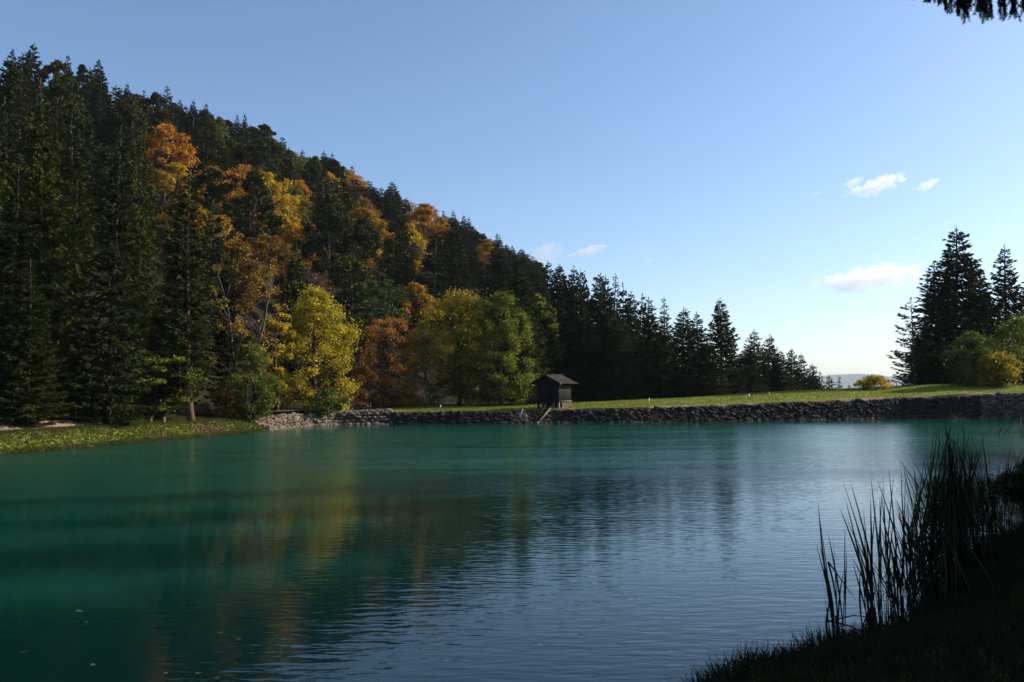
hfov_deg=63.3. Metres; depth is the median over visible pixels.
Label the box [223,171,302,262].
broadleaf tree
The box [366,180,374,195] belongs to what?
spruce tree
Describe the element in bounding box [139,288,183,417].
spruce tree
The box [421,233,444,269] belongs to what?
spruce tree
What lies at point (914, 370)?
spruce tree
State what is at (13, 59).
spruce tree
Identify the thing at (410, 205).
broadleaf tree
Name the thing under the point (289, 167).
spruce tree
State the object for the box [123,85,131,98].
spruce tree
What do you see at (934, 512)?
reed clump
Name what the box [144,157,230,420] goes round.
spruce tree
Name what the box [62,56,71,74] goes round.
spruce tree
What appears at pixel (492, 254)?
spruce tree
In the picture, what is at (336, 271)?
tree
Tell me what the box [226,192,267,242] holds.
broadleaf tree
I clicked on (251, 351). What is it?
round bush
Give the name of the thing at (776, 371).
spruce tree
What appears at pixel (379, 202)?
spruce tree
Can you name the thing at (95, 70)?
spruce tree
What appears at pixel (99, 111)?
spruce tree
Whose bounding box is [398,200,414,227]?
spruce tree
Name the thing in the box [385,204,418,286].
spruce tree
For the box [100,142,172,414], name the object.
spruce tree
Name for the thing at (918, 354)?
spruce tree
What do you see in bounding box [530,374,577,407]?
wooden hut
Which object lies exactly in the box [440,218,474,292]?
spruce tree
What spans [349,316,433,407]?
broadleaf tree
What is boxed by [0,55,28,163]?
spruce tree
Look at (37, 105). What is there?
spruce tree
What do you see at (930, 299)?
spruce tree
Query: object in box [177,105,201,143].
spruce tree
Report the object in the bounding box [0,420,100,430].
path
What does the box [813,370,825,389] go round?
spruce tree
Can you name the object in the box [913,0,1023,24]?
spruce tree
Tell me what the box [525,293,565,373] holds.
lime tree
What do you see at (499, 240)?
spruce tree
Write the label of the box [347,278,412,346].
broadleaf tree
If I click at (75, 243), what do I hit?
spruce tree
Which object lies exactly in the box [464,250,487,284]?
spruce tree
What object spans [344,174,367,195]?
broadleaf tree
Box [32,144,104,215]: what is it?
pine tree
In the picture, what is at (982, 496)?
reed clump
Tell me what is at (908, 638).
bank grass
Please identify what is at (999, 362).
bush
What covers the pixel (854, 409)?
stone embankment
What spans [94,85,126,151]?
spruce tree
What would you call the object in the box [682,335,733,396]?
spruce tree
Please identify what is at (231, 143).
pine tree
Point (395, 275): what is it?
spruce tree
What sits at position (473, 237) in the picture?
pine tree
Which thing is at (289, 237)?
broadleaf tree
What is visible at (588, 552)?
water
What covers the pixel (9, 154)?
spruce tree
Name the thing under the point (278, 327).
maple tree
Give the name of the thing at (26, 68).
spruce tree
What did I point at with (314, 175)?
pine tree
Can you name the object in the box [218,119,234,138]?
pine tree
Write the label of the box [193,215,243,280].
broadleaf tree
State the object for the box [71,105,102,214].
spruce tree
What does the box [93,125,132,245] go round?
spruce tree
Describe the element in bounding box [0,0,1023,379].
sky
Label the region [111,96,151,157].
pine tree
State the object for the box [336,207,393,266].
broadleaf tree
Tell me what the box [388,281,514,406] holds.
maple tree
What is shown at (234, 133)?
spruce tree
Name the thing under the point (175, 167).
broadleaf tree
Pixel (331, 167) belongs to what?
pine tree
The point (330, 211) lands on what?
pine tree
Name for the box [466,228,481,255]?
spruce tree
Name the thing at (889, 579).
reed clump
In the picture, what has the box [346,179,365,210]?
spruce tree
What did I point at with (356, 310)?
spruce tree
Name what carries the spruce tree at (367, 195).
on the ground at (256, 314)
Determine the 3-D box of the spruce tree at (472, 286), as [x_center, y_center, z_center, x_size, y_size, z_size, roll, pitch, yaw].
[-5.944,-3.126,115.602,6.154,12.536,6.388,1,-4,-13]
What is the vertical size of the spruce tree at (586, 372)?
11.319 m
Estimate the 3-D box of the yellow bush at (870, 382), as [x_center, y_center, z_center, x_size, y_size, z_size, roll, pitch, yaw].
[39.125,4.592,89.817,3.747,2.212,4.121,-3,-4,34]
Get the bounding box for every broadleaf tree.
[132,121,199,201]
[150,198,233,267]
[154,162,201,205]
[190,208,231,276]
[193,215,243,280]
[196,165,233,214]
[201,115,230,142]
[207,240,266,317]
[211,181,236,222]
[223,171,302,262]
[224,164,263,219]
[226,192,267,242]
[230,232,311,302]
[236,163,272,189]
[273,194,303,236]
[274,184,314,237]
[274,267,336,340]
[280,222,336,281]
[283,150,301,177]
[286,154,323,186]
[286,178,311,217]
[317,171,342,199]
[328,169,368,192]
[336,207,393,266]
[339,233,382,270]
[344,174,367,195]
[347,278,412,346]
[349,195,387,240]
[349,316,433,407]
[386,222,432,274]
[396,281,437,347]
[400,203,441,245]
[401,200,417,210]
[402,324,455,379]
[425,216,460,245]
[473,239,493,265]
[934,328,1005,386]
[975,310,1023,382]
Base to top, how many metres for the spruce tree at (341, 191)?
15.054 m
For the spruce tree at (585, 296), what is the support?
on the ground at (256, 314)
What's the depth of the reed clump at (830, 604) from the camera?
8.73 m
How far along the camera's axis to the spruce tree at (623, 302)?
135.90 m
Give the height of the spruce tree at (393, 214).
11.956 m
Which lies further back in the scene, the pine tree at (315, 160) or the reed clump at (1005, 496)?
the pine tree at (315, 160)
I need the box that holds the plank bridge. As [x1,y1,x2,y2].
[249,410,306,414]
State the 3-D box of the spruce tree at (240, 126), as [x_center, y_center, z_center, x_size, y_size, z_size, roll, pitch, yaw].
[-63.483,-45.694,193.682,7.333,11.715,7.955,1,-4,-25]
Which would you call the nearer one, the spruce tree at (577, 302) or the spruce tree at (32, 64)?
the spruce tree at (577, 302)
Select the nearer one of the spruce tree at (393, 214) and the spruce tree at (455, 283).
the spruce tree at (455, 283)
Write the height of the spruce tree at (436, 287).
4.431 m
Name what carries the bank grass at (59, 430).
on the ground at (256, 314)
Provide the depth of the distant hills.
7511.29 m
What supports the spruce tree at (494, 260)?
on the ground at (256, 314)
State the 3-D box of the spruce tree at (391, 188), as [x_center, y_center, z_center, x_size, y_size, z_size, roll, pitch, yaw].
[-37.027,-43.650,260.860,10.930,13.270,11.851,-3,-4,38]
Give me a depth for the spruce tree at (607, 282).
140.42 m
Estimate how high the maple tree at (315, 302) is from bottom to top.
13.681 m
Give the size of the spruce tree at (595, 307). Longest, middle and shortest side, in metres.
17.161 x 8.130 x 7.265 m
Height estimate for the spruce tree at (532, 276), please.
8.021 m
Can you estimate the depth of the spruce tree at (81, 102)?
143.60 m
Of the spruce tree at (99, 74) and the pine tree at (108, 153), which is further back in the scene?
the spruce tree at (99, 74)
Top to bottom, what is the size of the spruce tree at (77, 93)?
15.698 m
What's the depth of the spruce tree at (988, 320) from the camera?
96.99 m
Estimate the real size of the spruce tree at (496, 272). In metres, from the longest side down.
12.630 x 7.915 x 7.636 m
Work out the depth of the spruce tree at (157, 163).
156.36 m
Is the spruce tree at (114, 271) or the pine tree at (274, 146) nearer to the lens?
the spruce tree at (114, 271)
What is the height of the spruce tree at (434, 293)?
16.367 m
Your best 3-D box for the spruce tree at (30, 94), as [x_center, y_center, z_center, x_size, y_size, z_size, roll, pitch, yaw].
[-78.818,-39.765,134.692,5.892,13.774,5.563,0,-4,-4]
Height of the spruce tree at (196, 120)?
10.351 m
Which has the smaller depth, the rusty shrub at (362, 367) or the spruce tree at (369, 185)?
the rusty shrub at (362, 367)
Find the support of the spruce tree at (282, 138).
on the ground at (256, 314)
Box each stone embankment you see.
[250,412,312,429]
[306,408,392,425]
[386,395,982,423]
[977,392,1023,417]
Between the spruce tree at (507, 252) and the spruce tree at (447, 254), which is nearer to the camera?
the spruce tree at (447, 254)
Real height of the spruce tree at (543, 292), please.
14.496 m
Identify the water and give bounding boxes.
[0,418,1023,681]
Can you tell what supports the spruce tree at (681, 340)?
on the ground at (256, 314)
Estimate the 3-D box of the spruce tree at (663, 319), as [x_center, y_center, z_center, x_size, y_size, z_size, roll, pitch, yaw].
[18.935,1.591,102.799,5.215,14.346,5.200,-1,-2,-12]
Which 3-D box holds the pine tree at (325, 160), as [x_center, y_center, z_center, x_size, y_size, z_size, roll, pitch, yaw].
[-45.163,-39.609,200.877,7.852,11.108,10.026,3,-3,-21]
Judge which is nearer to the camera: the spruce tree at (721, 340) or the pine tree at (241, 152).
the spruce tree at (721, 340)
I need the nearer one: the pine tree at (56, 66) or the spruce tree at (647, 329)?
the spruce tree at (647, 329)
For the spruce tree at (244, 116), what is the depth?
227.98 m
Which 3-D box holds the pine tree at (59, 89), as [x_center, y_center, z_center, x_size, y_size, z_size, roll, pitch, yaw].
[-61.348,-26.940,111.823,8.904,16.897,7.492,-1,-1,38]
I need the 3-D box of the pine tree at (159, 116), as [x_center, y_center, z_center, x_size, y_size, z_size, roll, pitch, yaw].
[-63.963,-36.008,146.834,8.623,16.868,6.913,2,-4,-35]
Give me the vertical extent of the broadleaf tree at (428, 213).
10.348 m
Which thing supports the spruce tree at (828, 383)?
on the ground at (256, 314)
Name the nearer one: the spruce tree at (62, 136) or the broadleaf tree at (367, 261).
the spruce tree at (62, 136)
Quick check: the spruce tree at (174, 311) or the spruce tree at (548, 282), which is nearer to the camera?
the spruce tree at (174, 311)
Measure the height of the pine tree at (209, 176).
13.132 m
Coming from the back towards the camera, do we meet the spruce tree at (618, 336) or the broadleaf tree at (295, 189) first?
the broadleaf tree at (295, 189)
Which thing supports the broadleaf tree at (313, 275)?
on the ground at (256, 314)
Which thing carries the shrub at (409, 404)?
on the ground at (256, 314)
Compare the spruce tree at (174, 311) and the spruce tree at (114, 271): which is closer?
the spruce tree at (114, 271)
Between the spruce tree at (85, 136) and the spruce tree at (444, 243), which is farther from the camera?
the spruce tree at (444, 243)
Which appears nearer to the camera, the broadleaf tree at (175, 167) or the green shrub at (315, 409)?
the green shrub at (315, 409)
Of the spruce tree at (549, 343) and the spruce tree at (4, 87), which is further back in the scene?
the spruce tree at (4, 87)
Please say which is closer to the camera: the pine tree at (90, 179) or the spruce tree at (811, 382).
the pine tree at (90, 179)
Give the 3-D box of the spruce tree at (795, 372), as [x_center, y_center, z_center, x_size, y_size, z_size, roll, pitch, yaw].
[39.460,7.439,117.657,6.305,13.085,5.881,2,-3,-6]
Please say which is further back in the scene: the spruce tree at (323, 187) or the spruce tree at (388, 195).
the spruce tree at (388, 195)
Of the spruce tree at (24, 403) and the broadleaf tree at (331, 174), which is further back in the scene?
the broadleaf tree at (331, 174)
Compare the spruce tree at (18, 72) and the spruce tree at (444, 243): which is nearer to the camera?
the spruce tree at (18, 72)
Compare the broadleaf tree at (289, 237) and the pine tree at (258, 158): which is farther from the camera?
the pine tree at (258, 158)
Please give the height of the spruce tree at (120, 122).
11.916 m
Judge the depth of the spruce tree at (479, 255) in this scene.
181.21 m
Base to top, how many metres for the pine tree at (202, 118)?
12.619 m
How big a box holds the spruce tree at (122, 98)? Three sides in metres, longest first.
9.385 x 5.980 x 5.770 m
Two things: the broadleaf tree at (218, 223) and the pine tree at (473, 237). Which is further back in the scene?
the pine tree at (473, 237)
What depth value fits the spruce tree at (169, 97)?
205.03 m
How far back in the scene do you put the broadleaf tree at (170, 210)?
104.53 m
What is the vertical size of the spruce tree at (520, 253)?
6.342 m
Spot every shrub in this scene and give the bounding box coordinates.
[104,346,208,417]
[197,386,249,417]
[302,386,350,416]
[340,346,400,409]
[354,386,430,407]
[980,461,1023,516]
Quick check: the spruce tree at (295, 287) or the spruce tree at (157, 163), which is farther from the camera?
the spruce tree at (157, 163)
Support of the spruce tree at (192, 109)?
on the ground at (256, 314)
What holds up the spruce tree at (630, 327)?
on the ground at (256, 314)
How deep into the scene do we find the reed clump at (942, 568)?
10.23 m
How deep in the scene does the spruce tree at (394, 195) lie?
208.23 m
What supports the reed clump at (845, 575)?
on the ground at (256, 314)
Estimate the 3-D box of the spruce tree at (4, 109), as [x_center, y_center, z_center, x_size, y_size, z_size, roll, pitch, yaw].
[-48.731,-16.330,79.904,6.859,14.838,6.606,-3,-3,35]
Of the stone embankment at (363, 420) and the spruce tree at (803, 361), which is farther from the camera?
the spruce tree at (803, 361)
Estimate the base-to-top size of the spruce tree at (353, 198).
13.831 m
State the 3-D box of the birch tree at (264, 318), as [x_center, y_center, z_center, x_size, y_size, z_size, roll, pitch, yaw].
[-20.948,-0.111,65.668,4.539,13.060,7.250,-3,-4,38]
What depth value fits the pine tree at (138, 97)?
165.87 m
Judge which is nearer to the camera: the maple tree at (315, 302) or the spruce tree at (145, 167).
the maple tree at (315, 302)
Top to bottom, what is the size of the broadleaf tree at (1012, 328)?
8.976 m
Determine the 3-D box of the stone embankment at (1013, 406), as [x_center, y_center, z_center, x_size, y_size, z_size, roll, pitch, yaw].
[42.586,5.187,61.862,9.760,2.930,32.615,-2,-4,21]
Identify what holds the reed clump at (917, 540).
on the ground at (256, 314)
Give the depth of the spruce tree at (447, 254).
145.90 m
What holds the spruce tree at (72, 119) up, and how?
on the ground at (256, 314)
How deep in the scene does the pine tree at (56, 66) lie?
146.66 m
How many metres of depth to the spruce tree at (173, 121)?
162.66 m
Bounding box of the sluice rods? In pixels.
[531,397,553,422]
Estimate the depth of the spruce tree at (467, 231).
266.98 m
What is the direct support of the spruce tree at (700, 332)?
on the ground at (256, 314)
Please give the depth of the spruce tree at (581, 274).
141.89 m
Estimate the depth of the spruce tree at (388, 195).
215.17 m
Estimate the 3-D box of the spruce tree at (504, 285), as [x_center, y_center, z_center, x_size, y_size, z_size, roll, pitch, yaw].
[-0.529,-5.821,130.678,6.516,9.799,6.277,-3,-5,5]
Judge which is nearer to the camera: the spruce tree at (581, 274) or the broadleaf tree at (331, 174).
the spruce tree at (581, 274)
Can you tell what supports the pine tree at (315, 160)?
on the ground at (256, 314)
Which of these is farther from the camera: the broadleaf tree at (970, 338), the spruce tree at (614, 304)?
the spruce tree at (614, 304)
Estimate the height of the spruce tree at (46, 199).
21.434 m
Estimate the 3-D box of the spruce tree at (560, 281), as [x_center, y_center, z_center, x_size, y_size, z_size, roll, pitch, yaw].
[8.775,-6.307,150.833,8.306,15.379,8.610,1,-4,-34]
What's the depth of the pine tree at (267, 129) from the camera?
231.48 m
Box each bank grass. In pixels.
[0,412,362,453]
[659,456,1023,681]
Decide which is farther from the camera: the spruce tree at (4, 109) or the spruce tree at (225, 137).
the spruce tree at (225, 137)
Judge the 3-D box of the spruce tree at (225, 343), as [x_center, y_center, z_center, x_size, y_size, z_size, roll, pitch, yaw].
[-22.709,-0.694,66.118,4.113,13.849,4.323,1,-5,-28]
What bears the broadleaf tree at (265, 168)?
on the ground at (256, 314)
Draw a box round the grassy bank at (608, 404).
[334,383,1023,415]
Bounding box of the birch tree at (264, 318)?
[202,262,288,406]
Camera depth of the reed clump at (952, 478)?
12.17 m
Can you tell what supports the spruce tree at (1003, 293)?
on the ground at (256, 314)
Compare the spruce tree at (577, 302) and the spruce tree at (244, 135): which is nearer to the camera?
the spruce tree at (577, 302)
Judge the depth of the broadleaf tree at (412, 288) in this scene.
113.19 m
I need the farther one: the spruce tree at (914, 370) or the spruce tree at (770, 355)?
the spruce tree at (770, 355)
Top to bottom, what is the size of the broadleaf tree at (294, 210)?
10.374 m
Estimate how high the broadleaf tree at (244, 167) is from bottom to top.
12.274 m
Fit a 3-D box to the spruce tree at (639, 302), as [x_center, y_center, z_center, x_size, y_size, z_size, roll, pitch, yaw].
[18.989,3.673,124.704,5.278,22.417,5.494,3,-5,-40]
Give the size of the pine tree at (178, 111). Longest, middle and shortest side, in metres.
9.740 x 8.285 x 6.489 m
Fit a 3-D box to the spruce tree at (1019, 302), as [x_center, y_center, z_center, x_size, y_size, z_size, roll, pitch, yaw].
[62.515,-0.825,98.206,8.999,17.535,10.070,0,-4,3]
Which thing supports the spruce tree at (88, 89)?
on the ground at (256, 314)
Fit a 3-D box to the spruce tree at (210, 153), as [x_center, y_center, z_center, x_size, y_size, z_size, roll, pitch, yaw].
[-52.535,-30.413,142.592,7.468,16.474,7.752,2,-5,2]
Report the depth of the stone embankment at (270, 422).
65.78 m
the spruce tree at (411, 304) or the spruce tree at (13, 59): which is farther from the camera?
the spruce tree at (13, 59)
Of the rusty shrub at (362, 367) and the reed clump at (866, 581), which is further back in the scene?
the rusty shrub at (362, 367)
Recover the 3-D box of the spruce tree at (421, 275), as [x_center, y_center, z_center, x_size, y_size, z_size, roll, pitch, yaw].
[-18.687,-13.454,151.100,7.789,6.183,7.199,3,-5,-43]
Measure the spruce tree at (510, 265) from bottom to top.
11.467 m
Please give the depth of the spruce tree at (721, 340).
96.73 m
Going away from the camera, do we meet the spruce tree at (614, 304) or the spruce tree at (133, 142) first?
the spruce tree at (614, 304)
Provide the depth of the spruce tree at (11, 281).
47.70 m
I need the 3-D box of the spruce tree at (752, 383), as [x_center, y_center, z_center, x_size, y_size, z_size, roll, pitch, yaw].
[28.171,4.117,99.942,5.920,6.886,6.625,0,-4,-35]
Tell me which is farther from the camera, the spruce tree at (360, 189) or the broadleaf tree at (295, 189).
the spruce tree at (360, 189)
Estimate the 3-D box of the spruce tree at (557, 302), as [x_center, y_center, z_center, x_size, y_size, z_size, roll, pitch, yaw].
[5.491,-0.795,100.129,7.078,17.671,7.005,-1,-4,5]
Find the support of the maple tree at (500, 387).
on the ground at (256, 314)
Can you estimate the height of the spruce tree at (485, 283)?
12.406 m
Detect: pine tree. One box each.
[30,77,95,146]
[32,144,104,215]
[33,58,77,108]
[42,74,90,145]
[75,64,89,97]
[81,145,154,252]
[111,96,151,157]
[112,93,154,141]
[126,92,175,172]
[164,103,186,125]
[170,167,236,227]
[189,109,218,149]
[201,139,243,202]
[216,138,244,180]
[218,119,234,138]
[228,168,285,259]
[231,140,259,184]
[245,139,281,188]
[249,126,262,140]
[256,129,267,138]
[257,124,280,143]
[262,136,287,190]
[292,192,361,301]
[298,155,330,209]
[303,163,325,223]
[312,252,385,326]
[319,157,337,182]
[324,159,346,192]
[327,214,391,296]
[466,230,488,253]
[520,261,540,278]
[534,262,547,274]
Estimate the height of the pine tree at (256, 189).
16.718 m
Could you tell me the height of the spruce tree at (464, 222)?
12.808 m
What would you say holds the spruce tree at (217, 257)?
on the ground at (256, 314)
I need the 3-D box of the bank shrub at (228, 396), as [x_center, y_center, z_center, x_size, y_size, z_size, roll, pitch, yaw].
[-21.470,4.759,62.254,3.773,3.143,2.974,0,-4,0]
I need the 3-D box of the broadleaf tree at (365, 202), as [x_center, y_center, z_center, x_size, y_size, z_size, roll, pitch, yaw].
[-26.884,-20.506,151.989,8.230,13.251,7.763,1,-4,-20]
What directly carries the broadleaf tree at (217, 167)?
on the ground at (256, 314)
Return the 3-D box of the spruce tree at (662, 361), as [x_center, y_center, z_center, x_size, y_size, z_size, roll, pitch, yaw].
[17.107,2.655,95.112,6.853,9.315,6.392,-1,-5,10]
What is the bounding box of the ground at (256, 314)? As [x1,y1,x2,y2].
[0,126,1023,681]
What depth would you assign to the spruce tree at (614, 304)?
112.61 m
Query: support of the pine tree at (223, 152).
on the ground at (256, 314)
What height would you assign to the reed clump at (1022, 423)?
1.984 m
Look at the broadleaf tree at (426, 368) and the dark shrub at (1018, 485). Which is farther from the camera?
the broadleaf tree at (426, 368)
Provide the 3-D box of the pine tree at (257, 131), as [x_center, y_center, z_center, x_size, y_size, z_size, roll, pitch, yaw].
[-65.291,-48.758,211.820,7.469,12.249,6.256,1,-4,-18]
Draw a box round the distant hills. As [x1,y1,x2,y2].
[799,374,912,387]
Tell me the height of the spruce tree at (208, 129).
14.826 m
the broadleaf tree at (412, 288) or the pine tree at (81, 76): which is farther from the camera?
the pine tree at (81, 76)
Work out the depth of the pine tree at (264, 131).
219.34 m
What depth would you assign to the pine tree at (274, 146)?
170.63 m
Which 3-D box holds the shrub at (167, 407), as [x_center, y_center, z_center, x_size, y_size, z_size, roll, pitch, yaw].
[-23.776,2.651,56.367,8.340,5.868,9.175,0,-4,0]
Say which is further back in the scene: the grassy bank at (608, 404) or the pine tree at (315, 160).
the pine tree at (315, 160)
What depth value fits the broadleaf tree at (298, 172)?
182.24 m
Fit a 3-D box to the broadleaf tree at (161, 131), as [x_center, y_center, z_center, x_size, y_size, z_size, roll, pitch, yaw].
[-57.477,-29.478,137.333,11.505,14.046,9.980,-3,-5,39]
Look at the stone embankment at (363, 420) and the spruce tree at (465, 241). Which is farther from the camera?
the spruce tree at (465, 241)
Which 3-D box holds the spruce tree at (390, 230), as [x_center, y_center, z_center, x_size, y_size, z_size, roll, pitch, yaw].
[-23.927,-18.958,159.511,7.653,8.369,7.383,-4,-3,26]
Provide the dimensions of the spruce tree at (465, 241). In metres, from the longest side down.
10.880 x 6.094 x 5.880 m
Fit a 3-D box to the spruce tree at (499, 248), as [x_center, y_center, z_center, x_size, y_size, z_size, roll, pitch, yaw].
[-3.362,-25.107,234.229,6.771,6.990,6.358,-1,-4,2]
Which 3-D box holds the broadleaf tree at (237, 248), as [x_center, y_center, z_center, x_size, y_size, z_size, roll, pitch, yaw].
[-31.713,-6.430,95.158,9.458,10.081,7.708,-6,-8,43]
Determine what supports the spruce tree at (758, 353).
on the ground at (256, 314)
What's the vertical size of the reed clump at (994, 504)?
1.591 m
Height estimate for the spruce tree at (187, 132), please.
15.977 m
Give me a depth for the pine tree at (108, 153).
96.85 m
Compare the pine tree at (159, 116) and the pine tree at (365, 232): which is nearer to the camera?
the pine tree at (365, 232)
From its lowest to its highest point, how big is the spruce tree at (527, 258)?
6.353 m
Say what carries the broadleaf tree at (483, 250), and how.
on the ground at (256, 314)
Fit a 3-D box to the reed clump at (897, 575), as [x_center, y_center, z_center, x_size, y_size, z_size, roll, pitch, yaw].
[4.574,2.419,9.845,0.540,1.960,0.502,0,-4,0]
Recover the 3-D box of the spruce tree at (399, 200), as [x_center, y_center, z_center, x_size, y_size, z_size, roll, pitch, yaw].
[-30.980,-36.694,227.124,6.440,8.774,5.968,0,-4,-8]
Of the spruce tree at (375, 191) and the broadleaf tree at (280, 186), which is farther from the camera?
the spruce tree at (375, 191)
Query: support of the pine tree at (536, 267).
on the ground at (256, 314)
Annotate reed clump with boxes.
[816,505,855,638]
[838,539,846,630]
[840,482,892,634]
[845,475,897,632]
[873,468,926,619]
[877,455,957,604]
[882,520,998,609]
[898,452,969,587]
[918,423,1010,569]
[939,432,1009,560]
[984,452,1023,527]
[985,408,1023,436]
[985,466,1016,542]
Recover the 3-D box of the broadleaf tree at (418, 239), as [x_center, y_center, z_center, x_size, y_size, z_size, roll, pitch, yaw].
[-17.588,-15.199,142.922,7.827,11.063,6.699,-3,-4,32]
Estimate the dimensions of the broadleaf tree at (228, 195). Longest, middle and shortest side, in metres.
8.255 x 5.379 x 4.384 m
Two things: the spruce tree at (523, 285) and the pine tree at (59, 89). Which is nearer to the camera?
the spruce tree at (523, 285)
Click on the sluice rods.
(545, 413)
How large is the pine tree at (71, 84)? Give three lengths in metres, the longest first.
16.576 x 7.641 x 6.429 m
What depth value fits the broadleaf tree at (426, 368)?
106.38 m
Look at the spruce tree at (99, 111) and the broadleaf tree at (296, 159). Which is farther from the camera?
the broadleaf tree at (296, 159)
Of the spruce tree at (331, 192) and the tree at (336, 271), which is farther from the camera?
the spruce tree at (331, 192)
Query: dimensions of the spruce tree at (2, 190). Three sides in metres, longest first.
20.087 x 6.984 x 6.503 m
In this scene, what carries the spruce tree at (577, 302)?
on the ground at (256, 314)
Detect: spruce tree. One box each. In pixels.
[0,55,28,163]
[0,76,105,419]
[0,92,29,209]
[0,97,36,227]
[0,114,35,260]
[0,139,17,350]
[0,164,68,420]
[0,256,74,427]
[3,49,17,74]
[7,69,30,140]
[7,72,37,193]
[10,53,39,121]
[11,70,29,118]
[13,56,38,126]
[25,42,44,102]
[26,100,46,154]
[30,96,72,236]
[34,130,108,279]
[52,181,102,411]
[56,110,97,225]
[56,138,169,425]
[57,67,86,130]
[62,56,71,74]
[65,70,94,143]
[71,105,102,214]
[80,66,102,131]
[83,65,109,131]
[86,70,111,146]
[93,60,113,113]
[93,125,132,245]
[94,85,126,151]
[100,116,144,181]
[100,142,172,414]
[110,88,124,126]
[122,121,151,209]
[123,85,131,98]
[127,124,167,232]
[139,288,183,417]
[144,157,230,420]
[147,104,171,166]
[153,186,216,412]
[160,85,172,110]
[166,105,187,164]
[173,107,204,182]
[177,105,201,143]
[180,198,251,359]
[184,119,223,205]
[186,100,197,140]
[193,109,205,140]
[198,112,218,161]
[202,247,251,414]
[218,119,228,141]
[229,121,242,184]
[233,121,243,138]
[237,121,252,148]
[242,114,247,130]
[246,126,257,145]
[264,237,328,378]
[273,147,299,214]
[280,137,286,149]
[301,176,339,264]
[318,177,342,251]
[322,262,381,379]
[333,165,353,238]
[342,179,358,223]
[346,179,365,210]
[358,188,380,218]
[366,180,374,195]
[370,187,385,215]
[371,188,392,228]
[375,237,412,325]
[380,221,399,257]
[381,195,402,245]
[383,189,397,215]
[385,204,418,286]
[386,182,405,209]
[388,188,402,224]
[393,192,403,213]
[397,294,419,315]
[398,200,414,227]
[400,252,427,282]
[410,229,455,335]
[413,279,448,302]
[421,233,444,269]
[435,216,467,285]
[437,215,474,292]
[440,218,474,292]
[446,279,468,330]
[451,273,483,360]
[458,220,473,261]
[461,216,466,230]
[464,223,469,235]
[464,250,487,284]
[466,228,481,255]
[474,238,492,267]
[474,261,499,330]
[477,239,511,304]
[482,250,515,310]
[485,248,508,275]
[488,253,549,404]
[493,234,503,247]
[496,240,511,262]
[497,274,510,323]
[503,246,514,263]
[506,253,522,300]
[510,248,524,264]
[522,254,534,264]
[527,267,540,294]
[532,260,560,328]
[533,274,550,356]
[533,294,564,402]
[541,266,583,398]
[551,264,567,307]
[559,266,592,401]
[563,310,610,401]
[570,267,588,331]
[575,271,599,351]
[576,274,617,401]
[587,316,644,400]
[594,275,612,338]
[602,275,622,333]
[610,291,652,400]
[615,282,633,334]
[632,292,645,364]
[634,297,666,396]
[638,325,692,398]
[649,299,679,397]
[653,308,702,397]
[681,311,710,390]
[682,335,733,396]
[697,298,750,395]
[730,348,770,393]
[742,330,772,391]
[760,335,786,390]
[764,350,797,391]
[784,347,809,389]
[796,355,808,386]
[802,365,821,389]
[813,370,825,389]
[824,376,836,388]
[836,377,842,388]
[886,297,940,384]
[895,225,1000,383]
[897,331,943,384]
[901,261,975,384]
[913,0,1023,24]
[956,263,1016,383]
[985,244,1023,382]
[1006,282,1023,382]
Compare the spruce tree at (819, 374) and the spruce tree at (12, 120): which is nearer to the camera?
the spruce tree at (12, 120)
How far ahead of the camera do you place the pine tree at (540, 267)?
243.12 m
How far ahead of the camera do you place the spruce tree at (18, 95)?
119.84 m
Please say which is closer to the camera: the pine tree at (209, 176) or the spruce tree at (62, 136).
the spruce tree at (62, 136)
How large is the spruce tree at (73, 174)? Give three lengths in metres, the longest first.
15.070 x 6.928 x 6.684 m
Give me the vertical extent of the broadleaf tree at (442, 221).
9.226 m
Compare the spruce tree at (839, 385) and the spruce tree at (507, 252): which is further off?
the spruce tree at (507, 252)
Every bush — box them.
[220,340,282,420]
[853,373,894,389]
[960,350,1023,387]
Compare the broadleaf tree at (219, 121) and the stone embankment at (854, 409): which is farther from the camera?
the broadleaf tree at (219, 121)
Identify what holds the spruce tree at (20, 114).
on the ground at (256, 314)
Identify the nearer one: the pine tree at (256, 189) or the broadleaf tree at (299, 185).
the pine tree at (256, 189)
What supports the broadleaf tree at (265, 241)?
on the ground at (256, 314)
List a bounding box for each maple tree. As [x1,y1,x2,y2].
[249,304,298,413]
[262,282,364,413]
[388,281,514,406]
[453,287,545,405]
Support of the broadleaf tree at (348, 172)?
on the ground at (256, 314)
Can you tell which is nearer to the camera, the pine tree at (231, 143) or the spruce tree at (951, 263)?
the spruce tree at (951, 263)
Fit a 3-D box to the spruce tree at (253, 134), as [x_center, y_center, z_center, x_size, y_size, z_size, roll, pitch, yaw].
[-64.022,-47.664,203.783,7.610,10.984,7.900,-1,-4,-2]

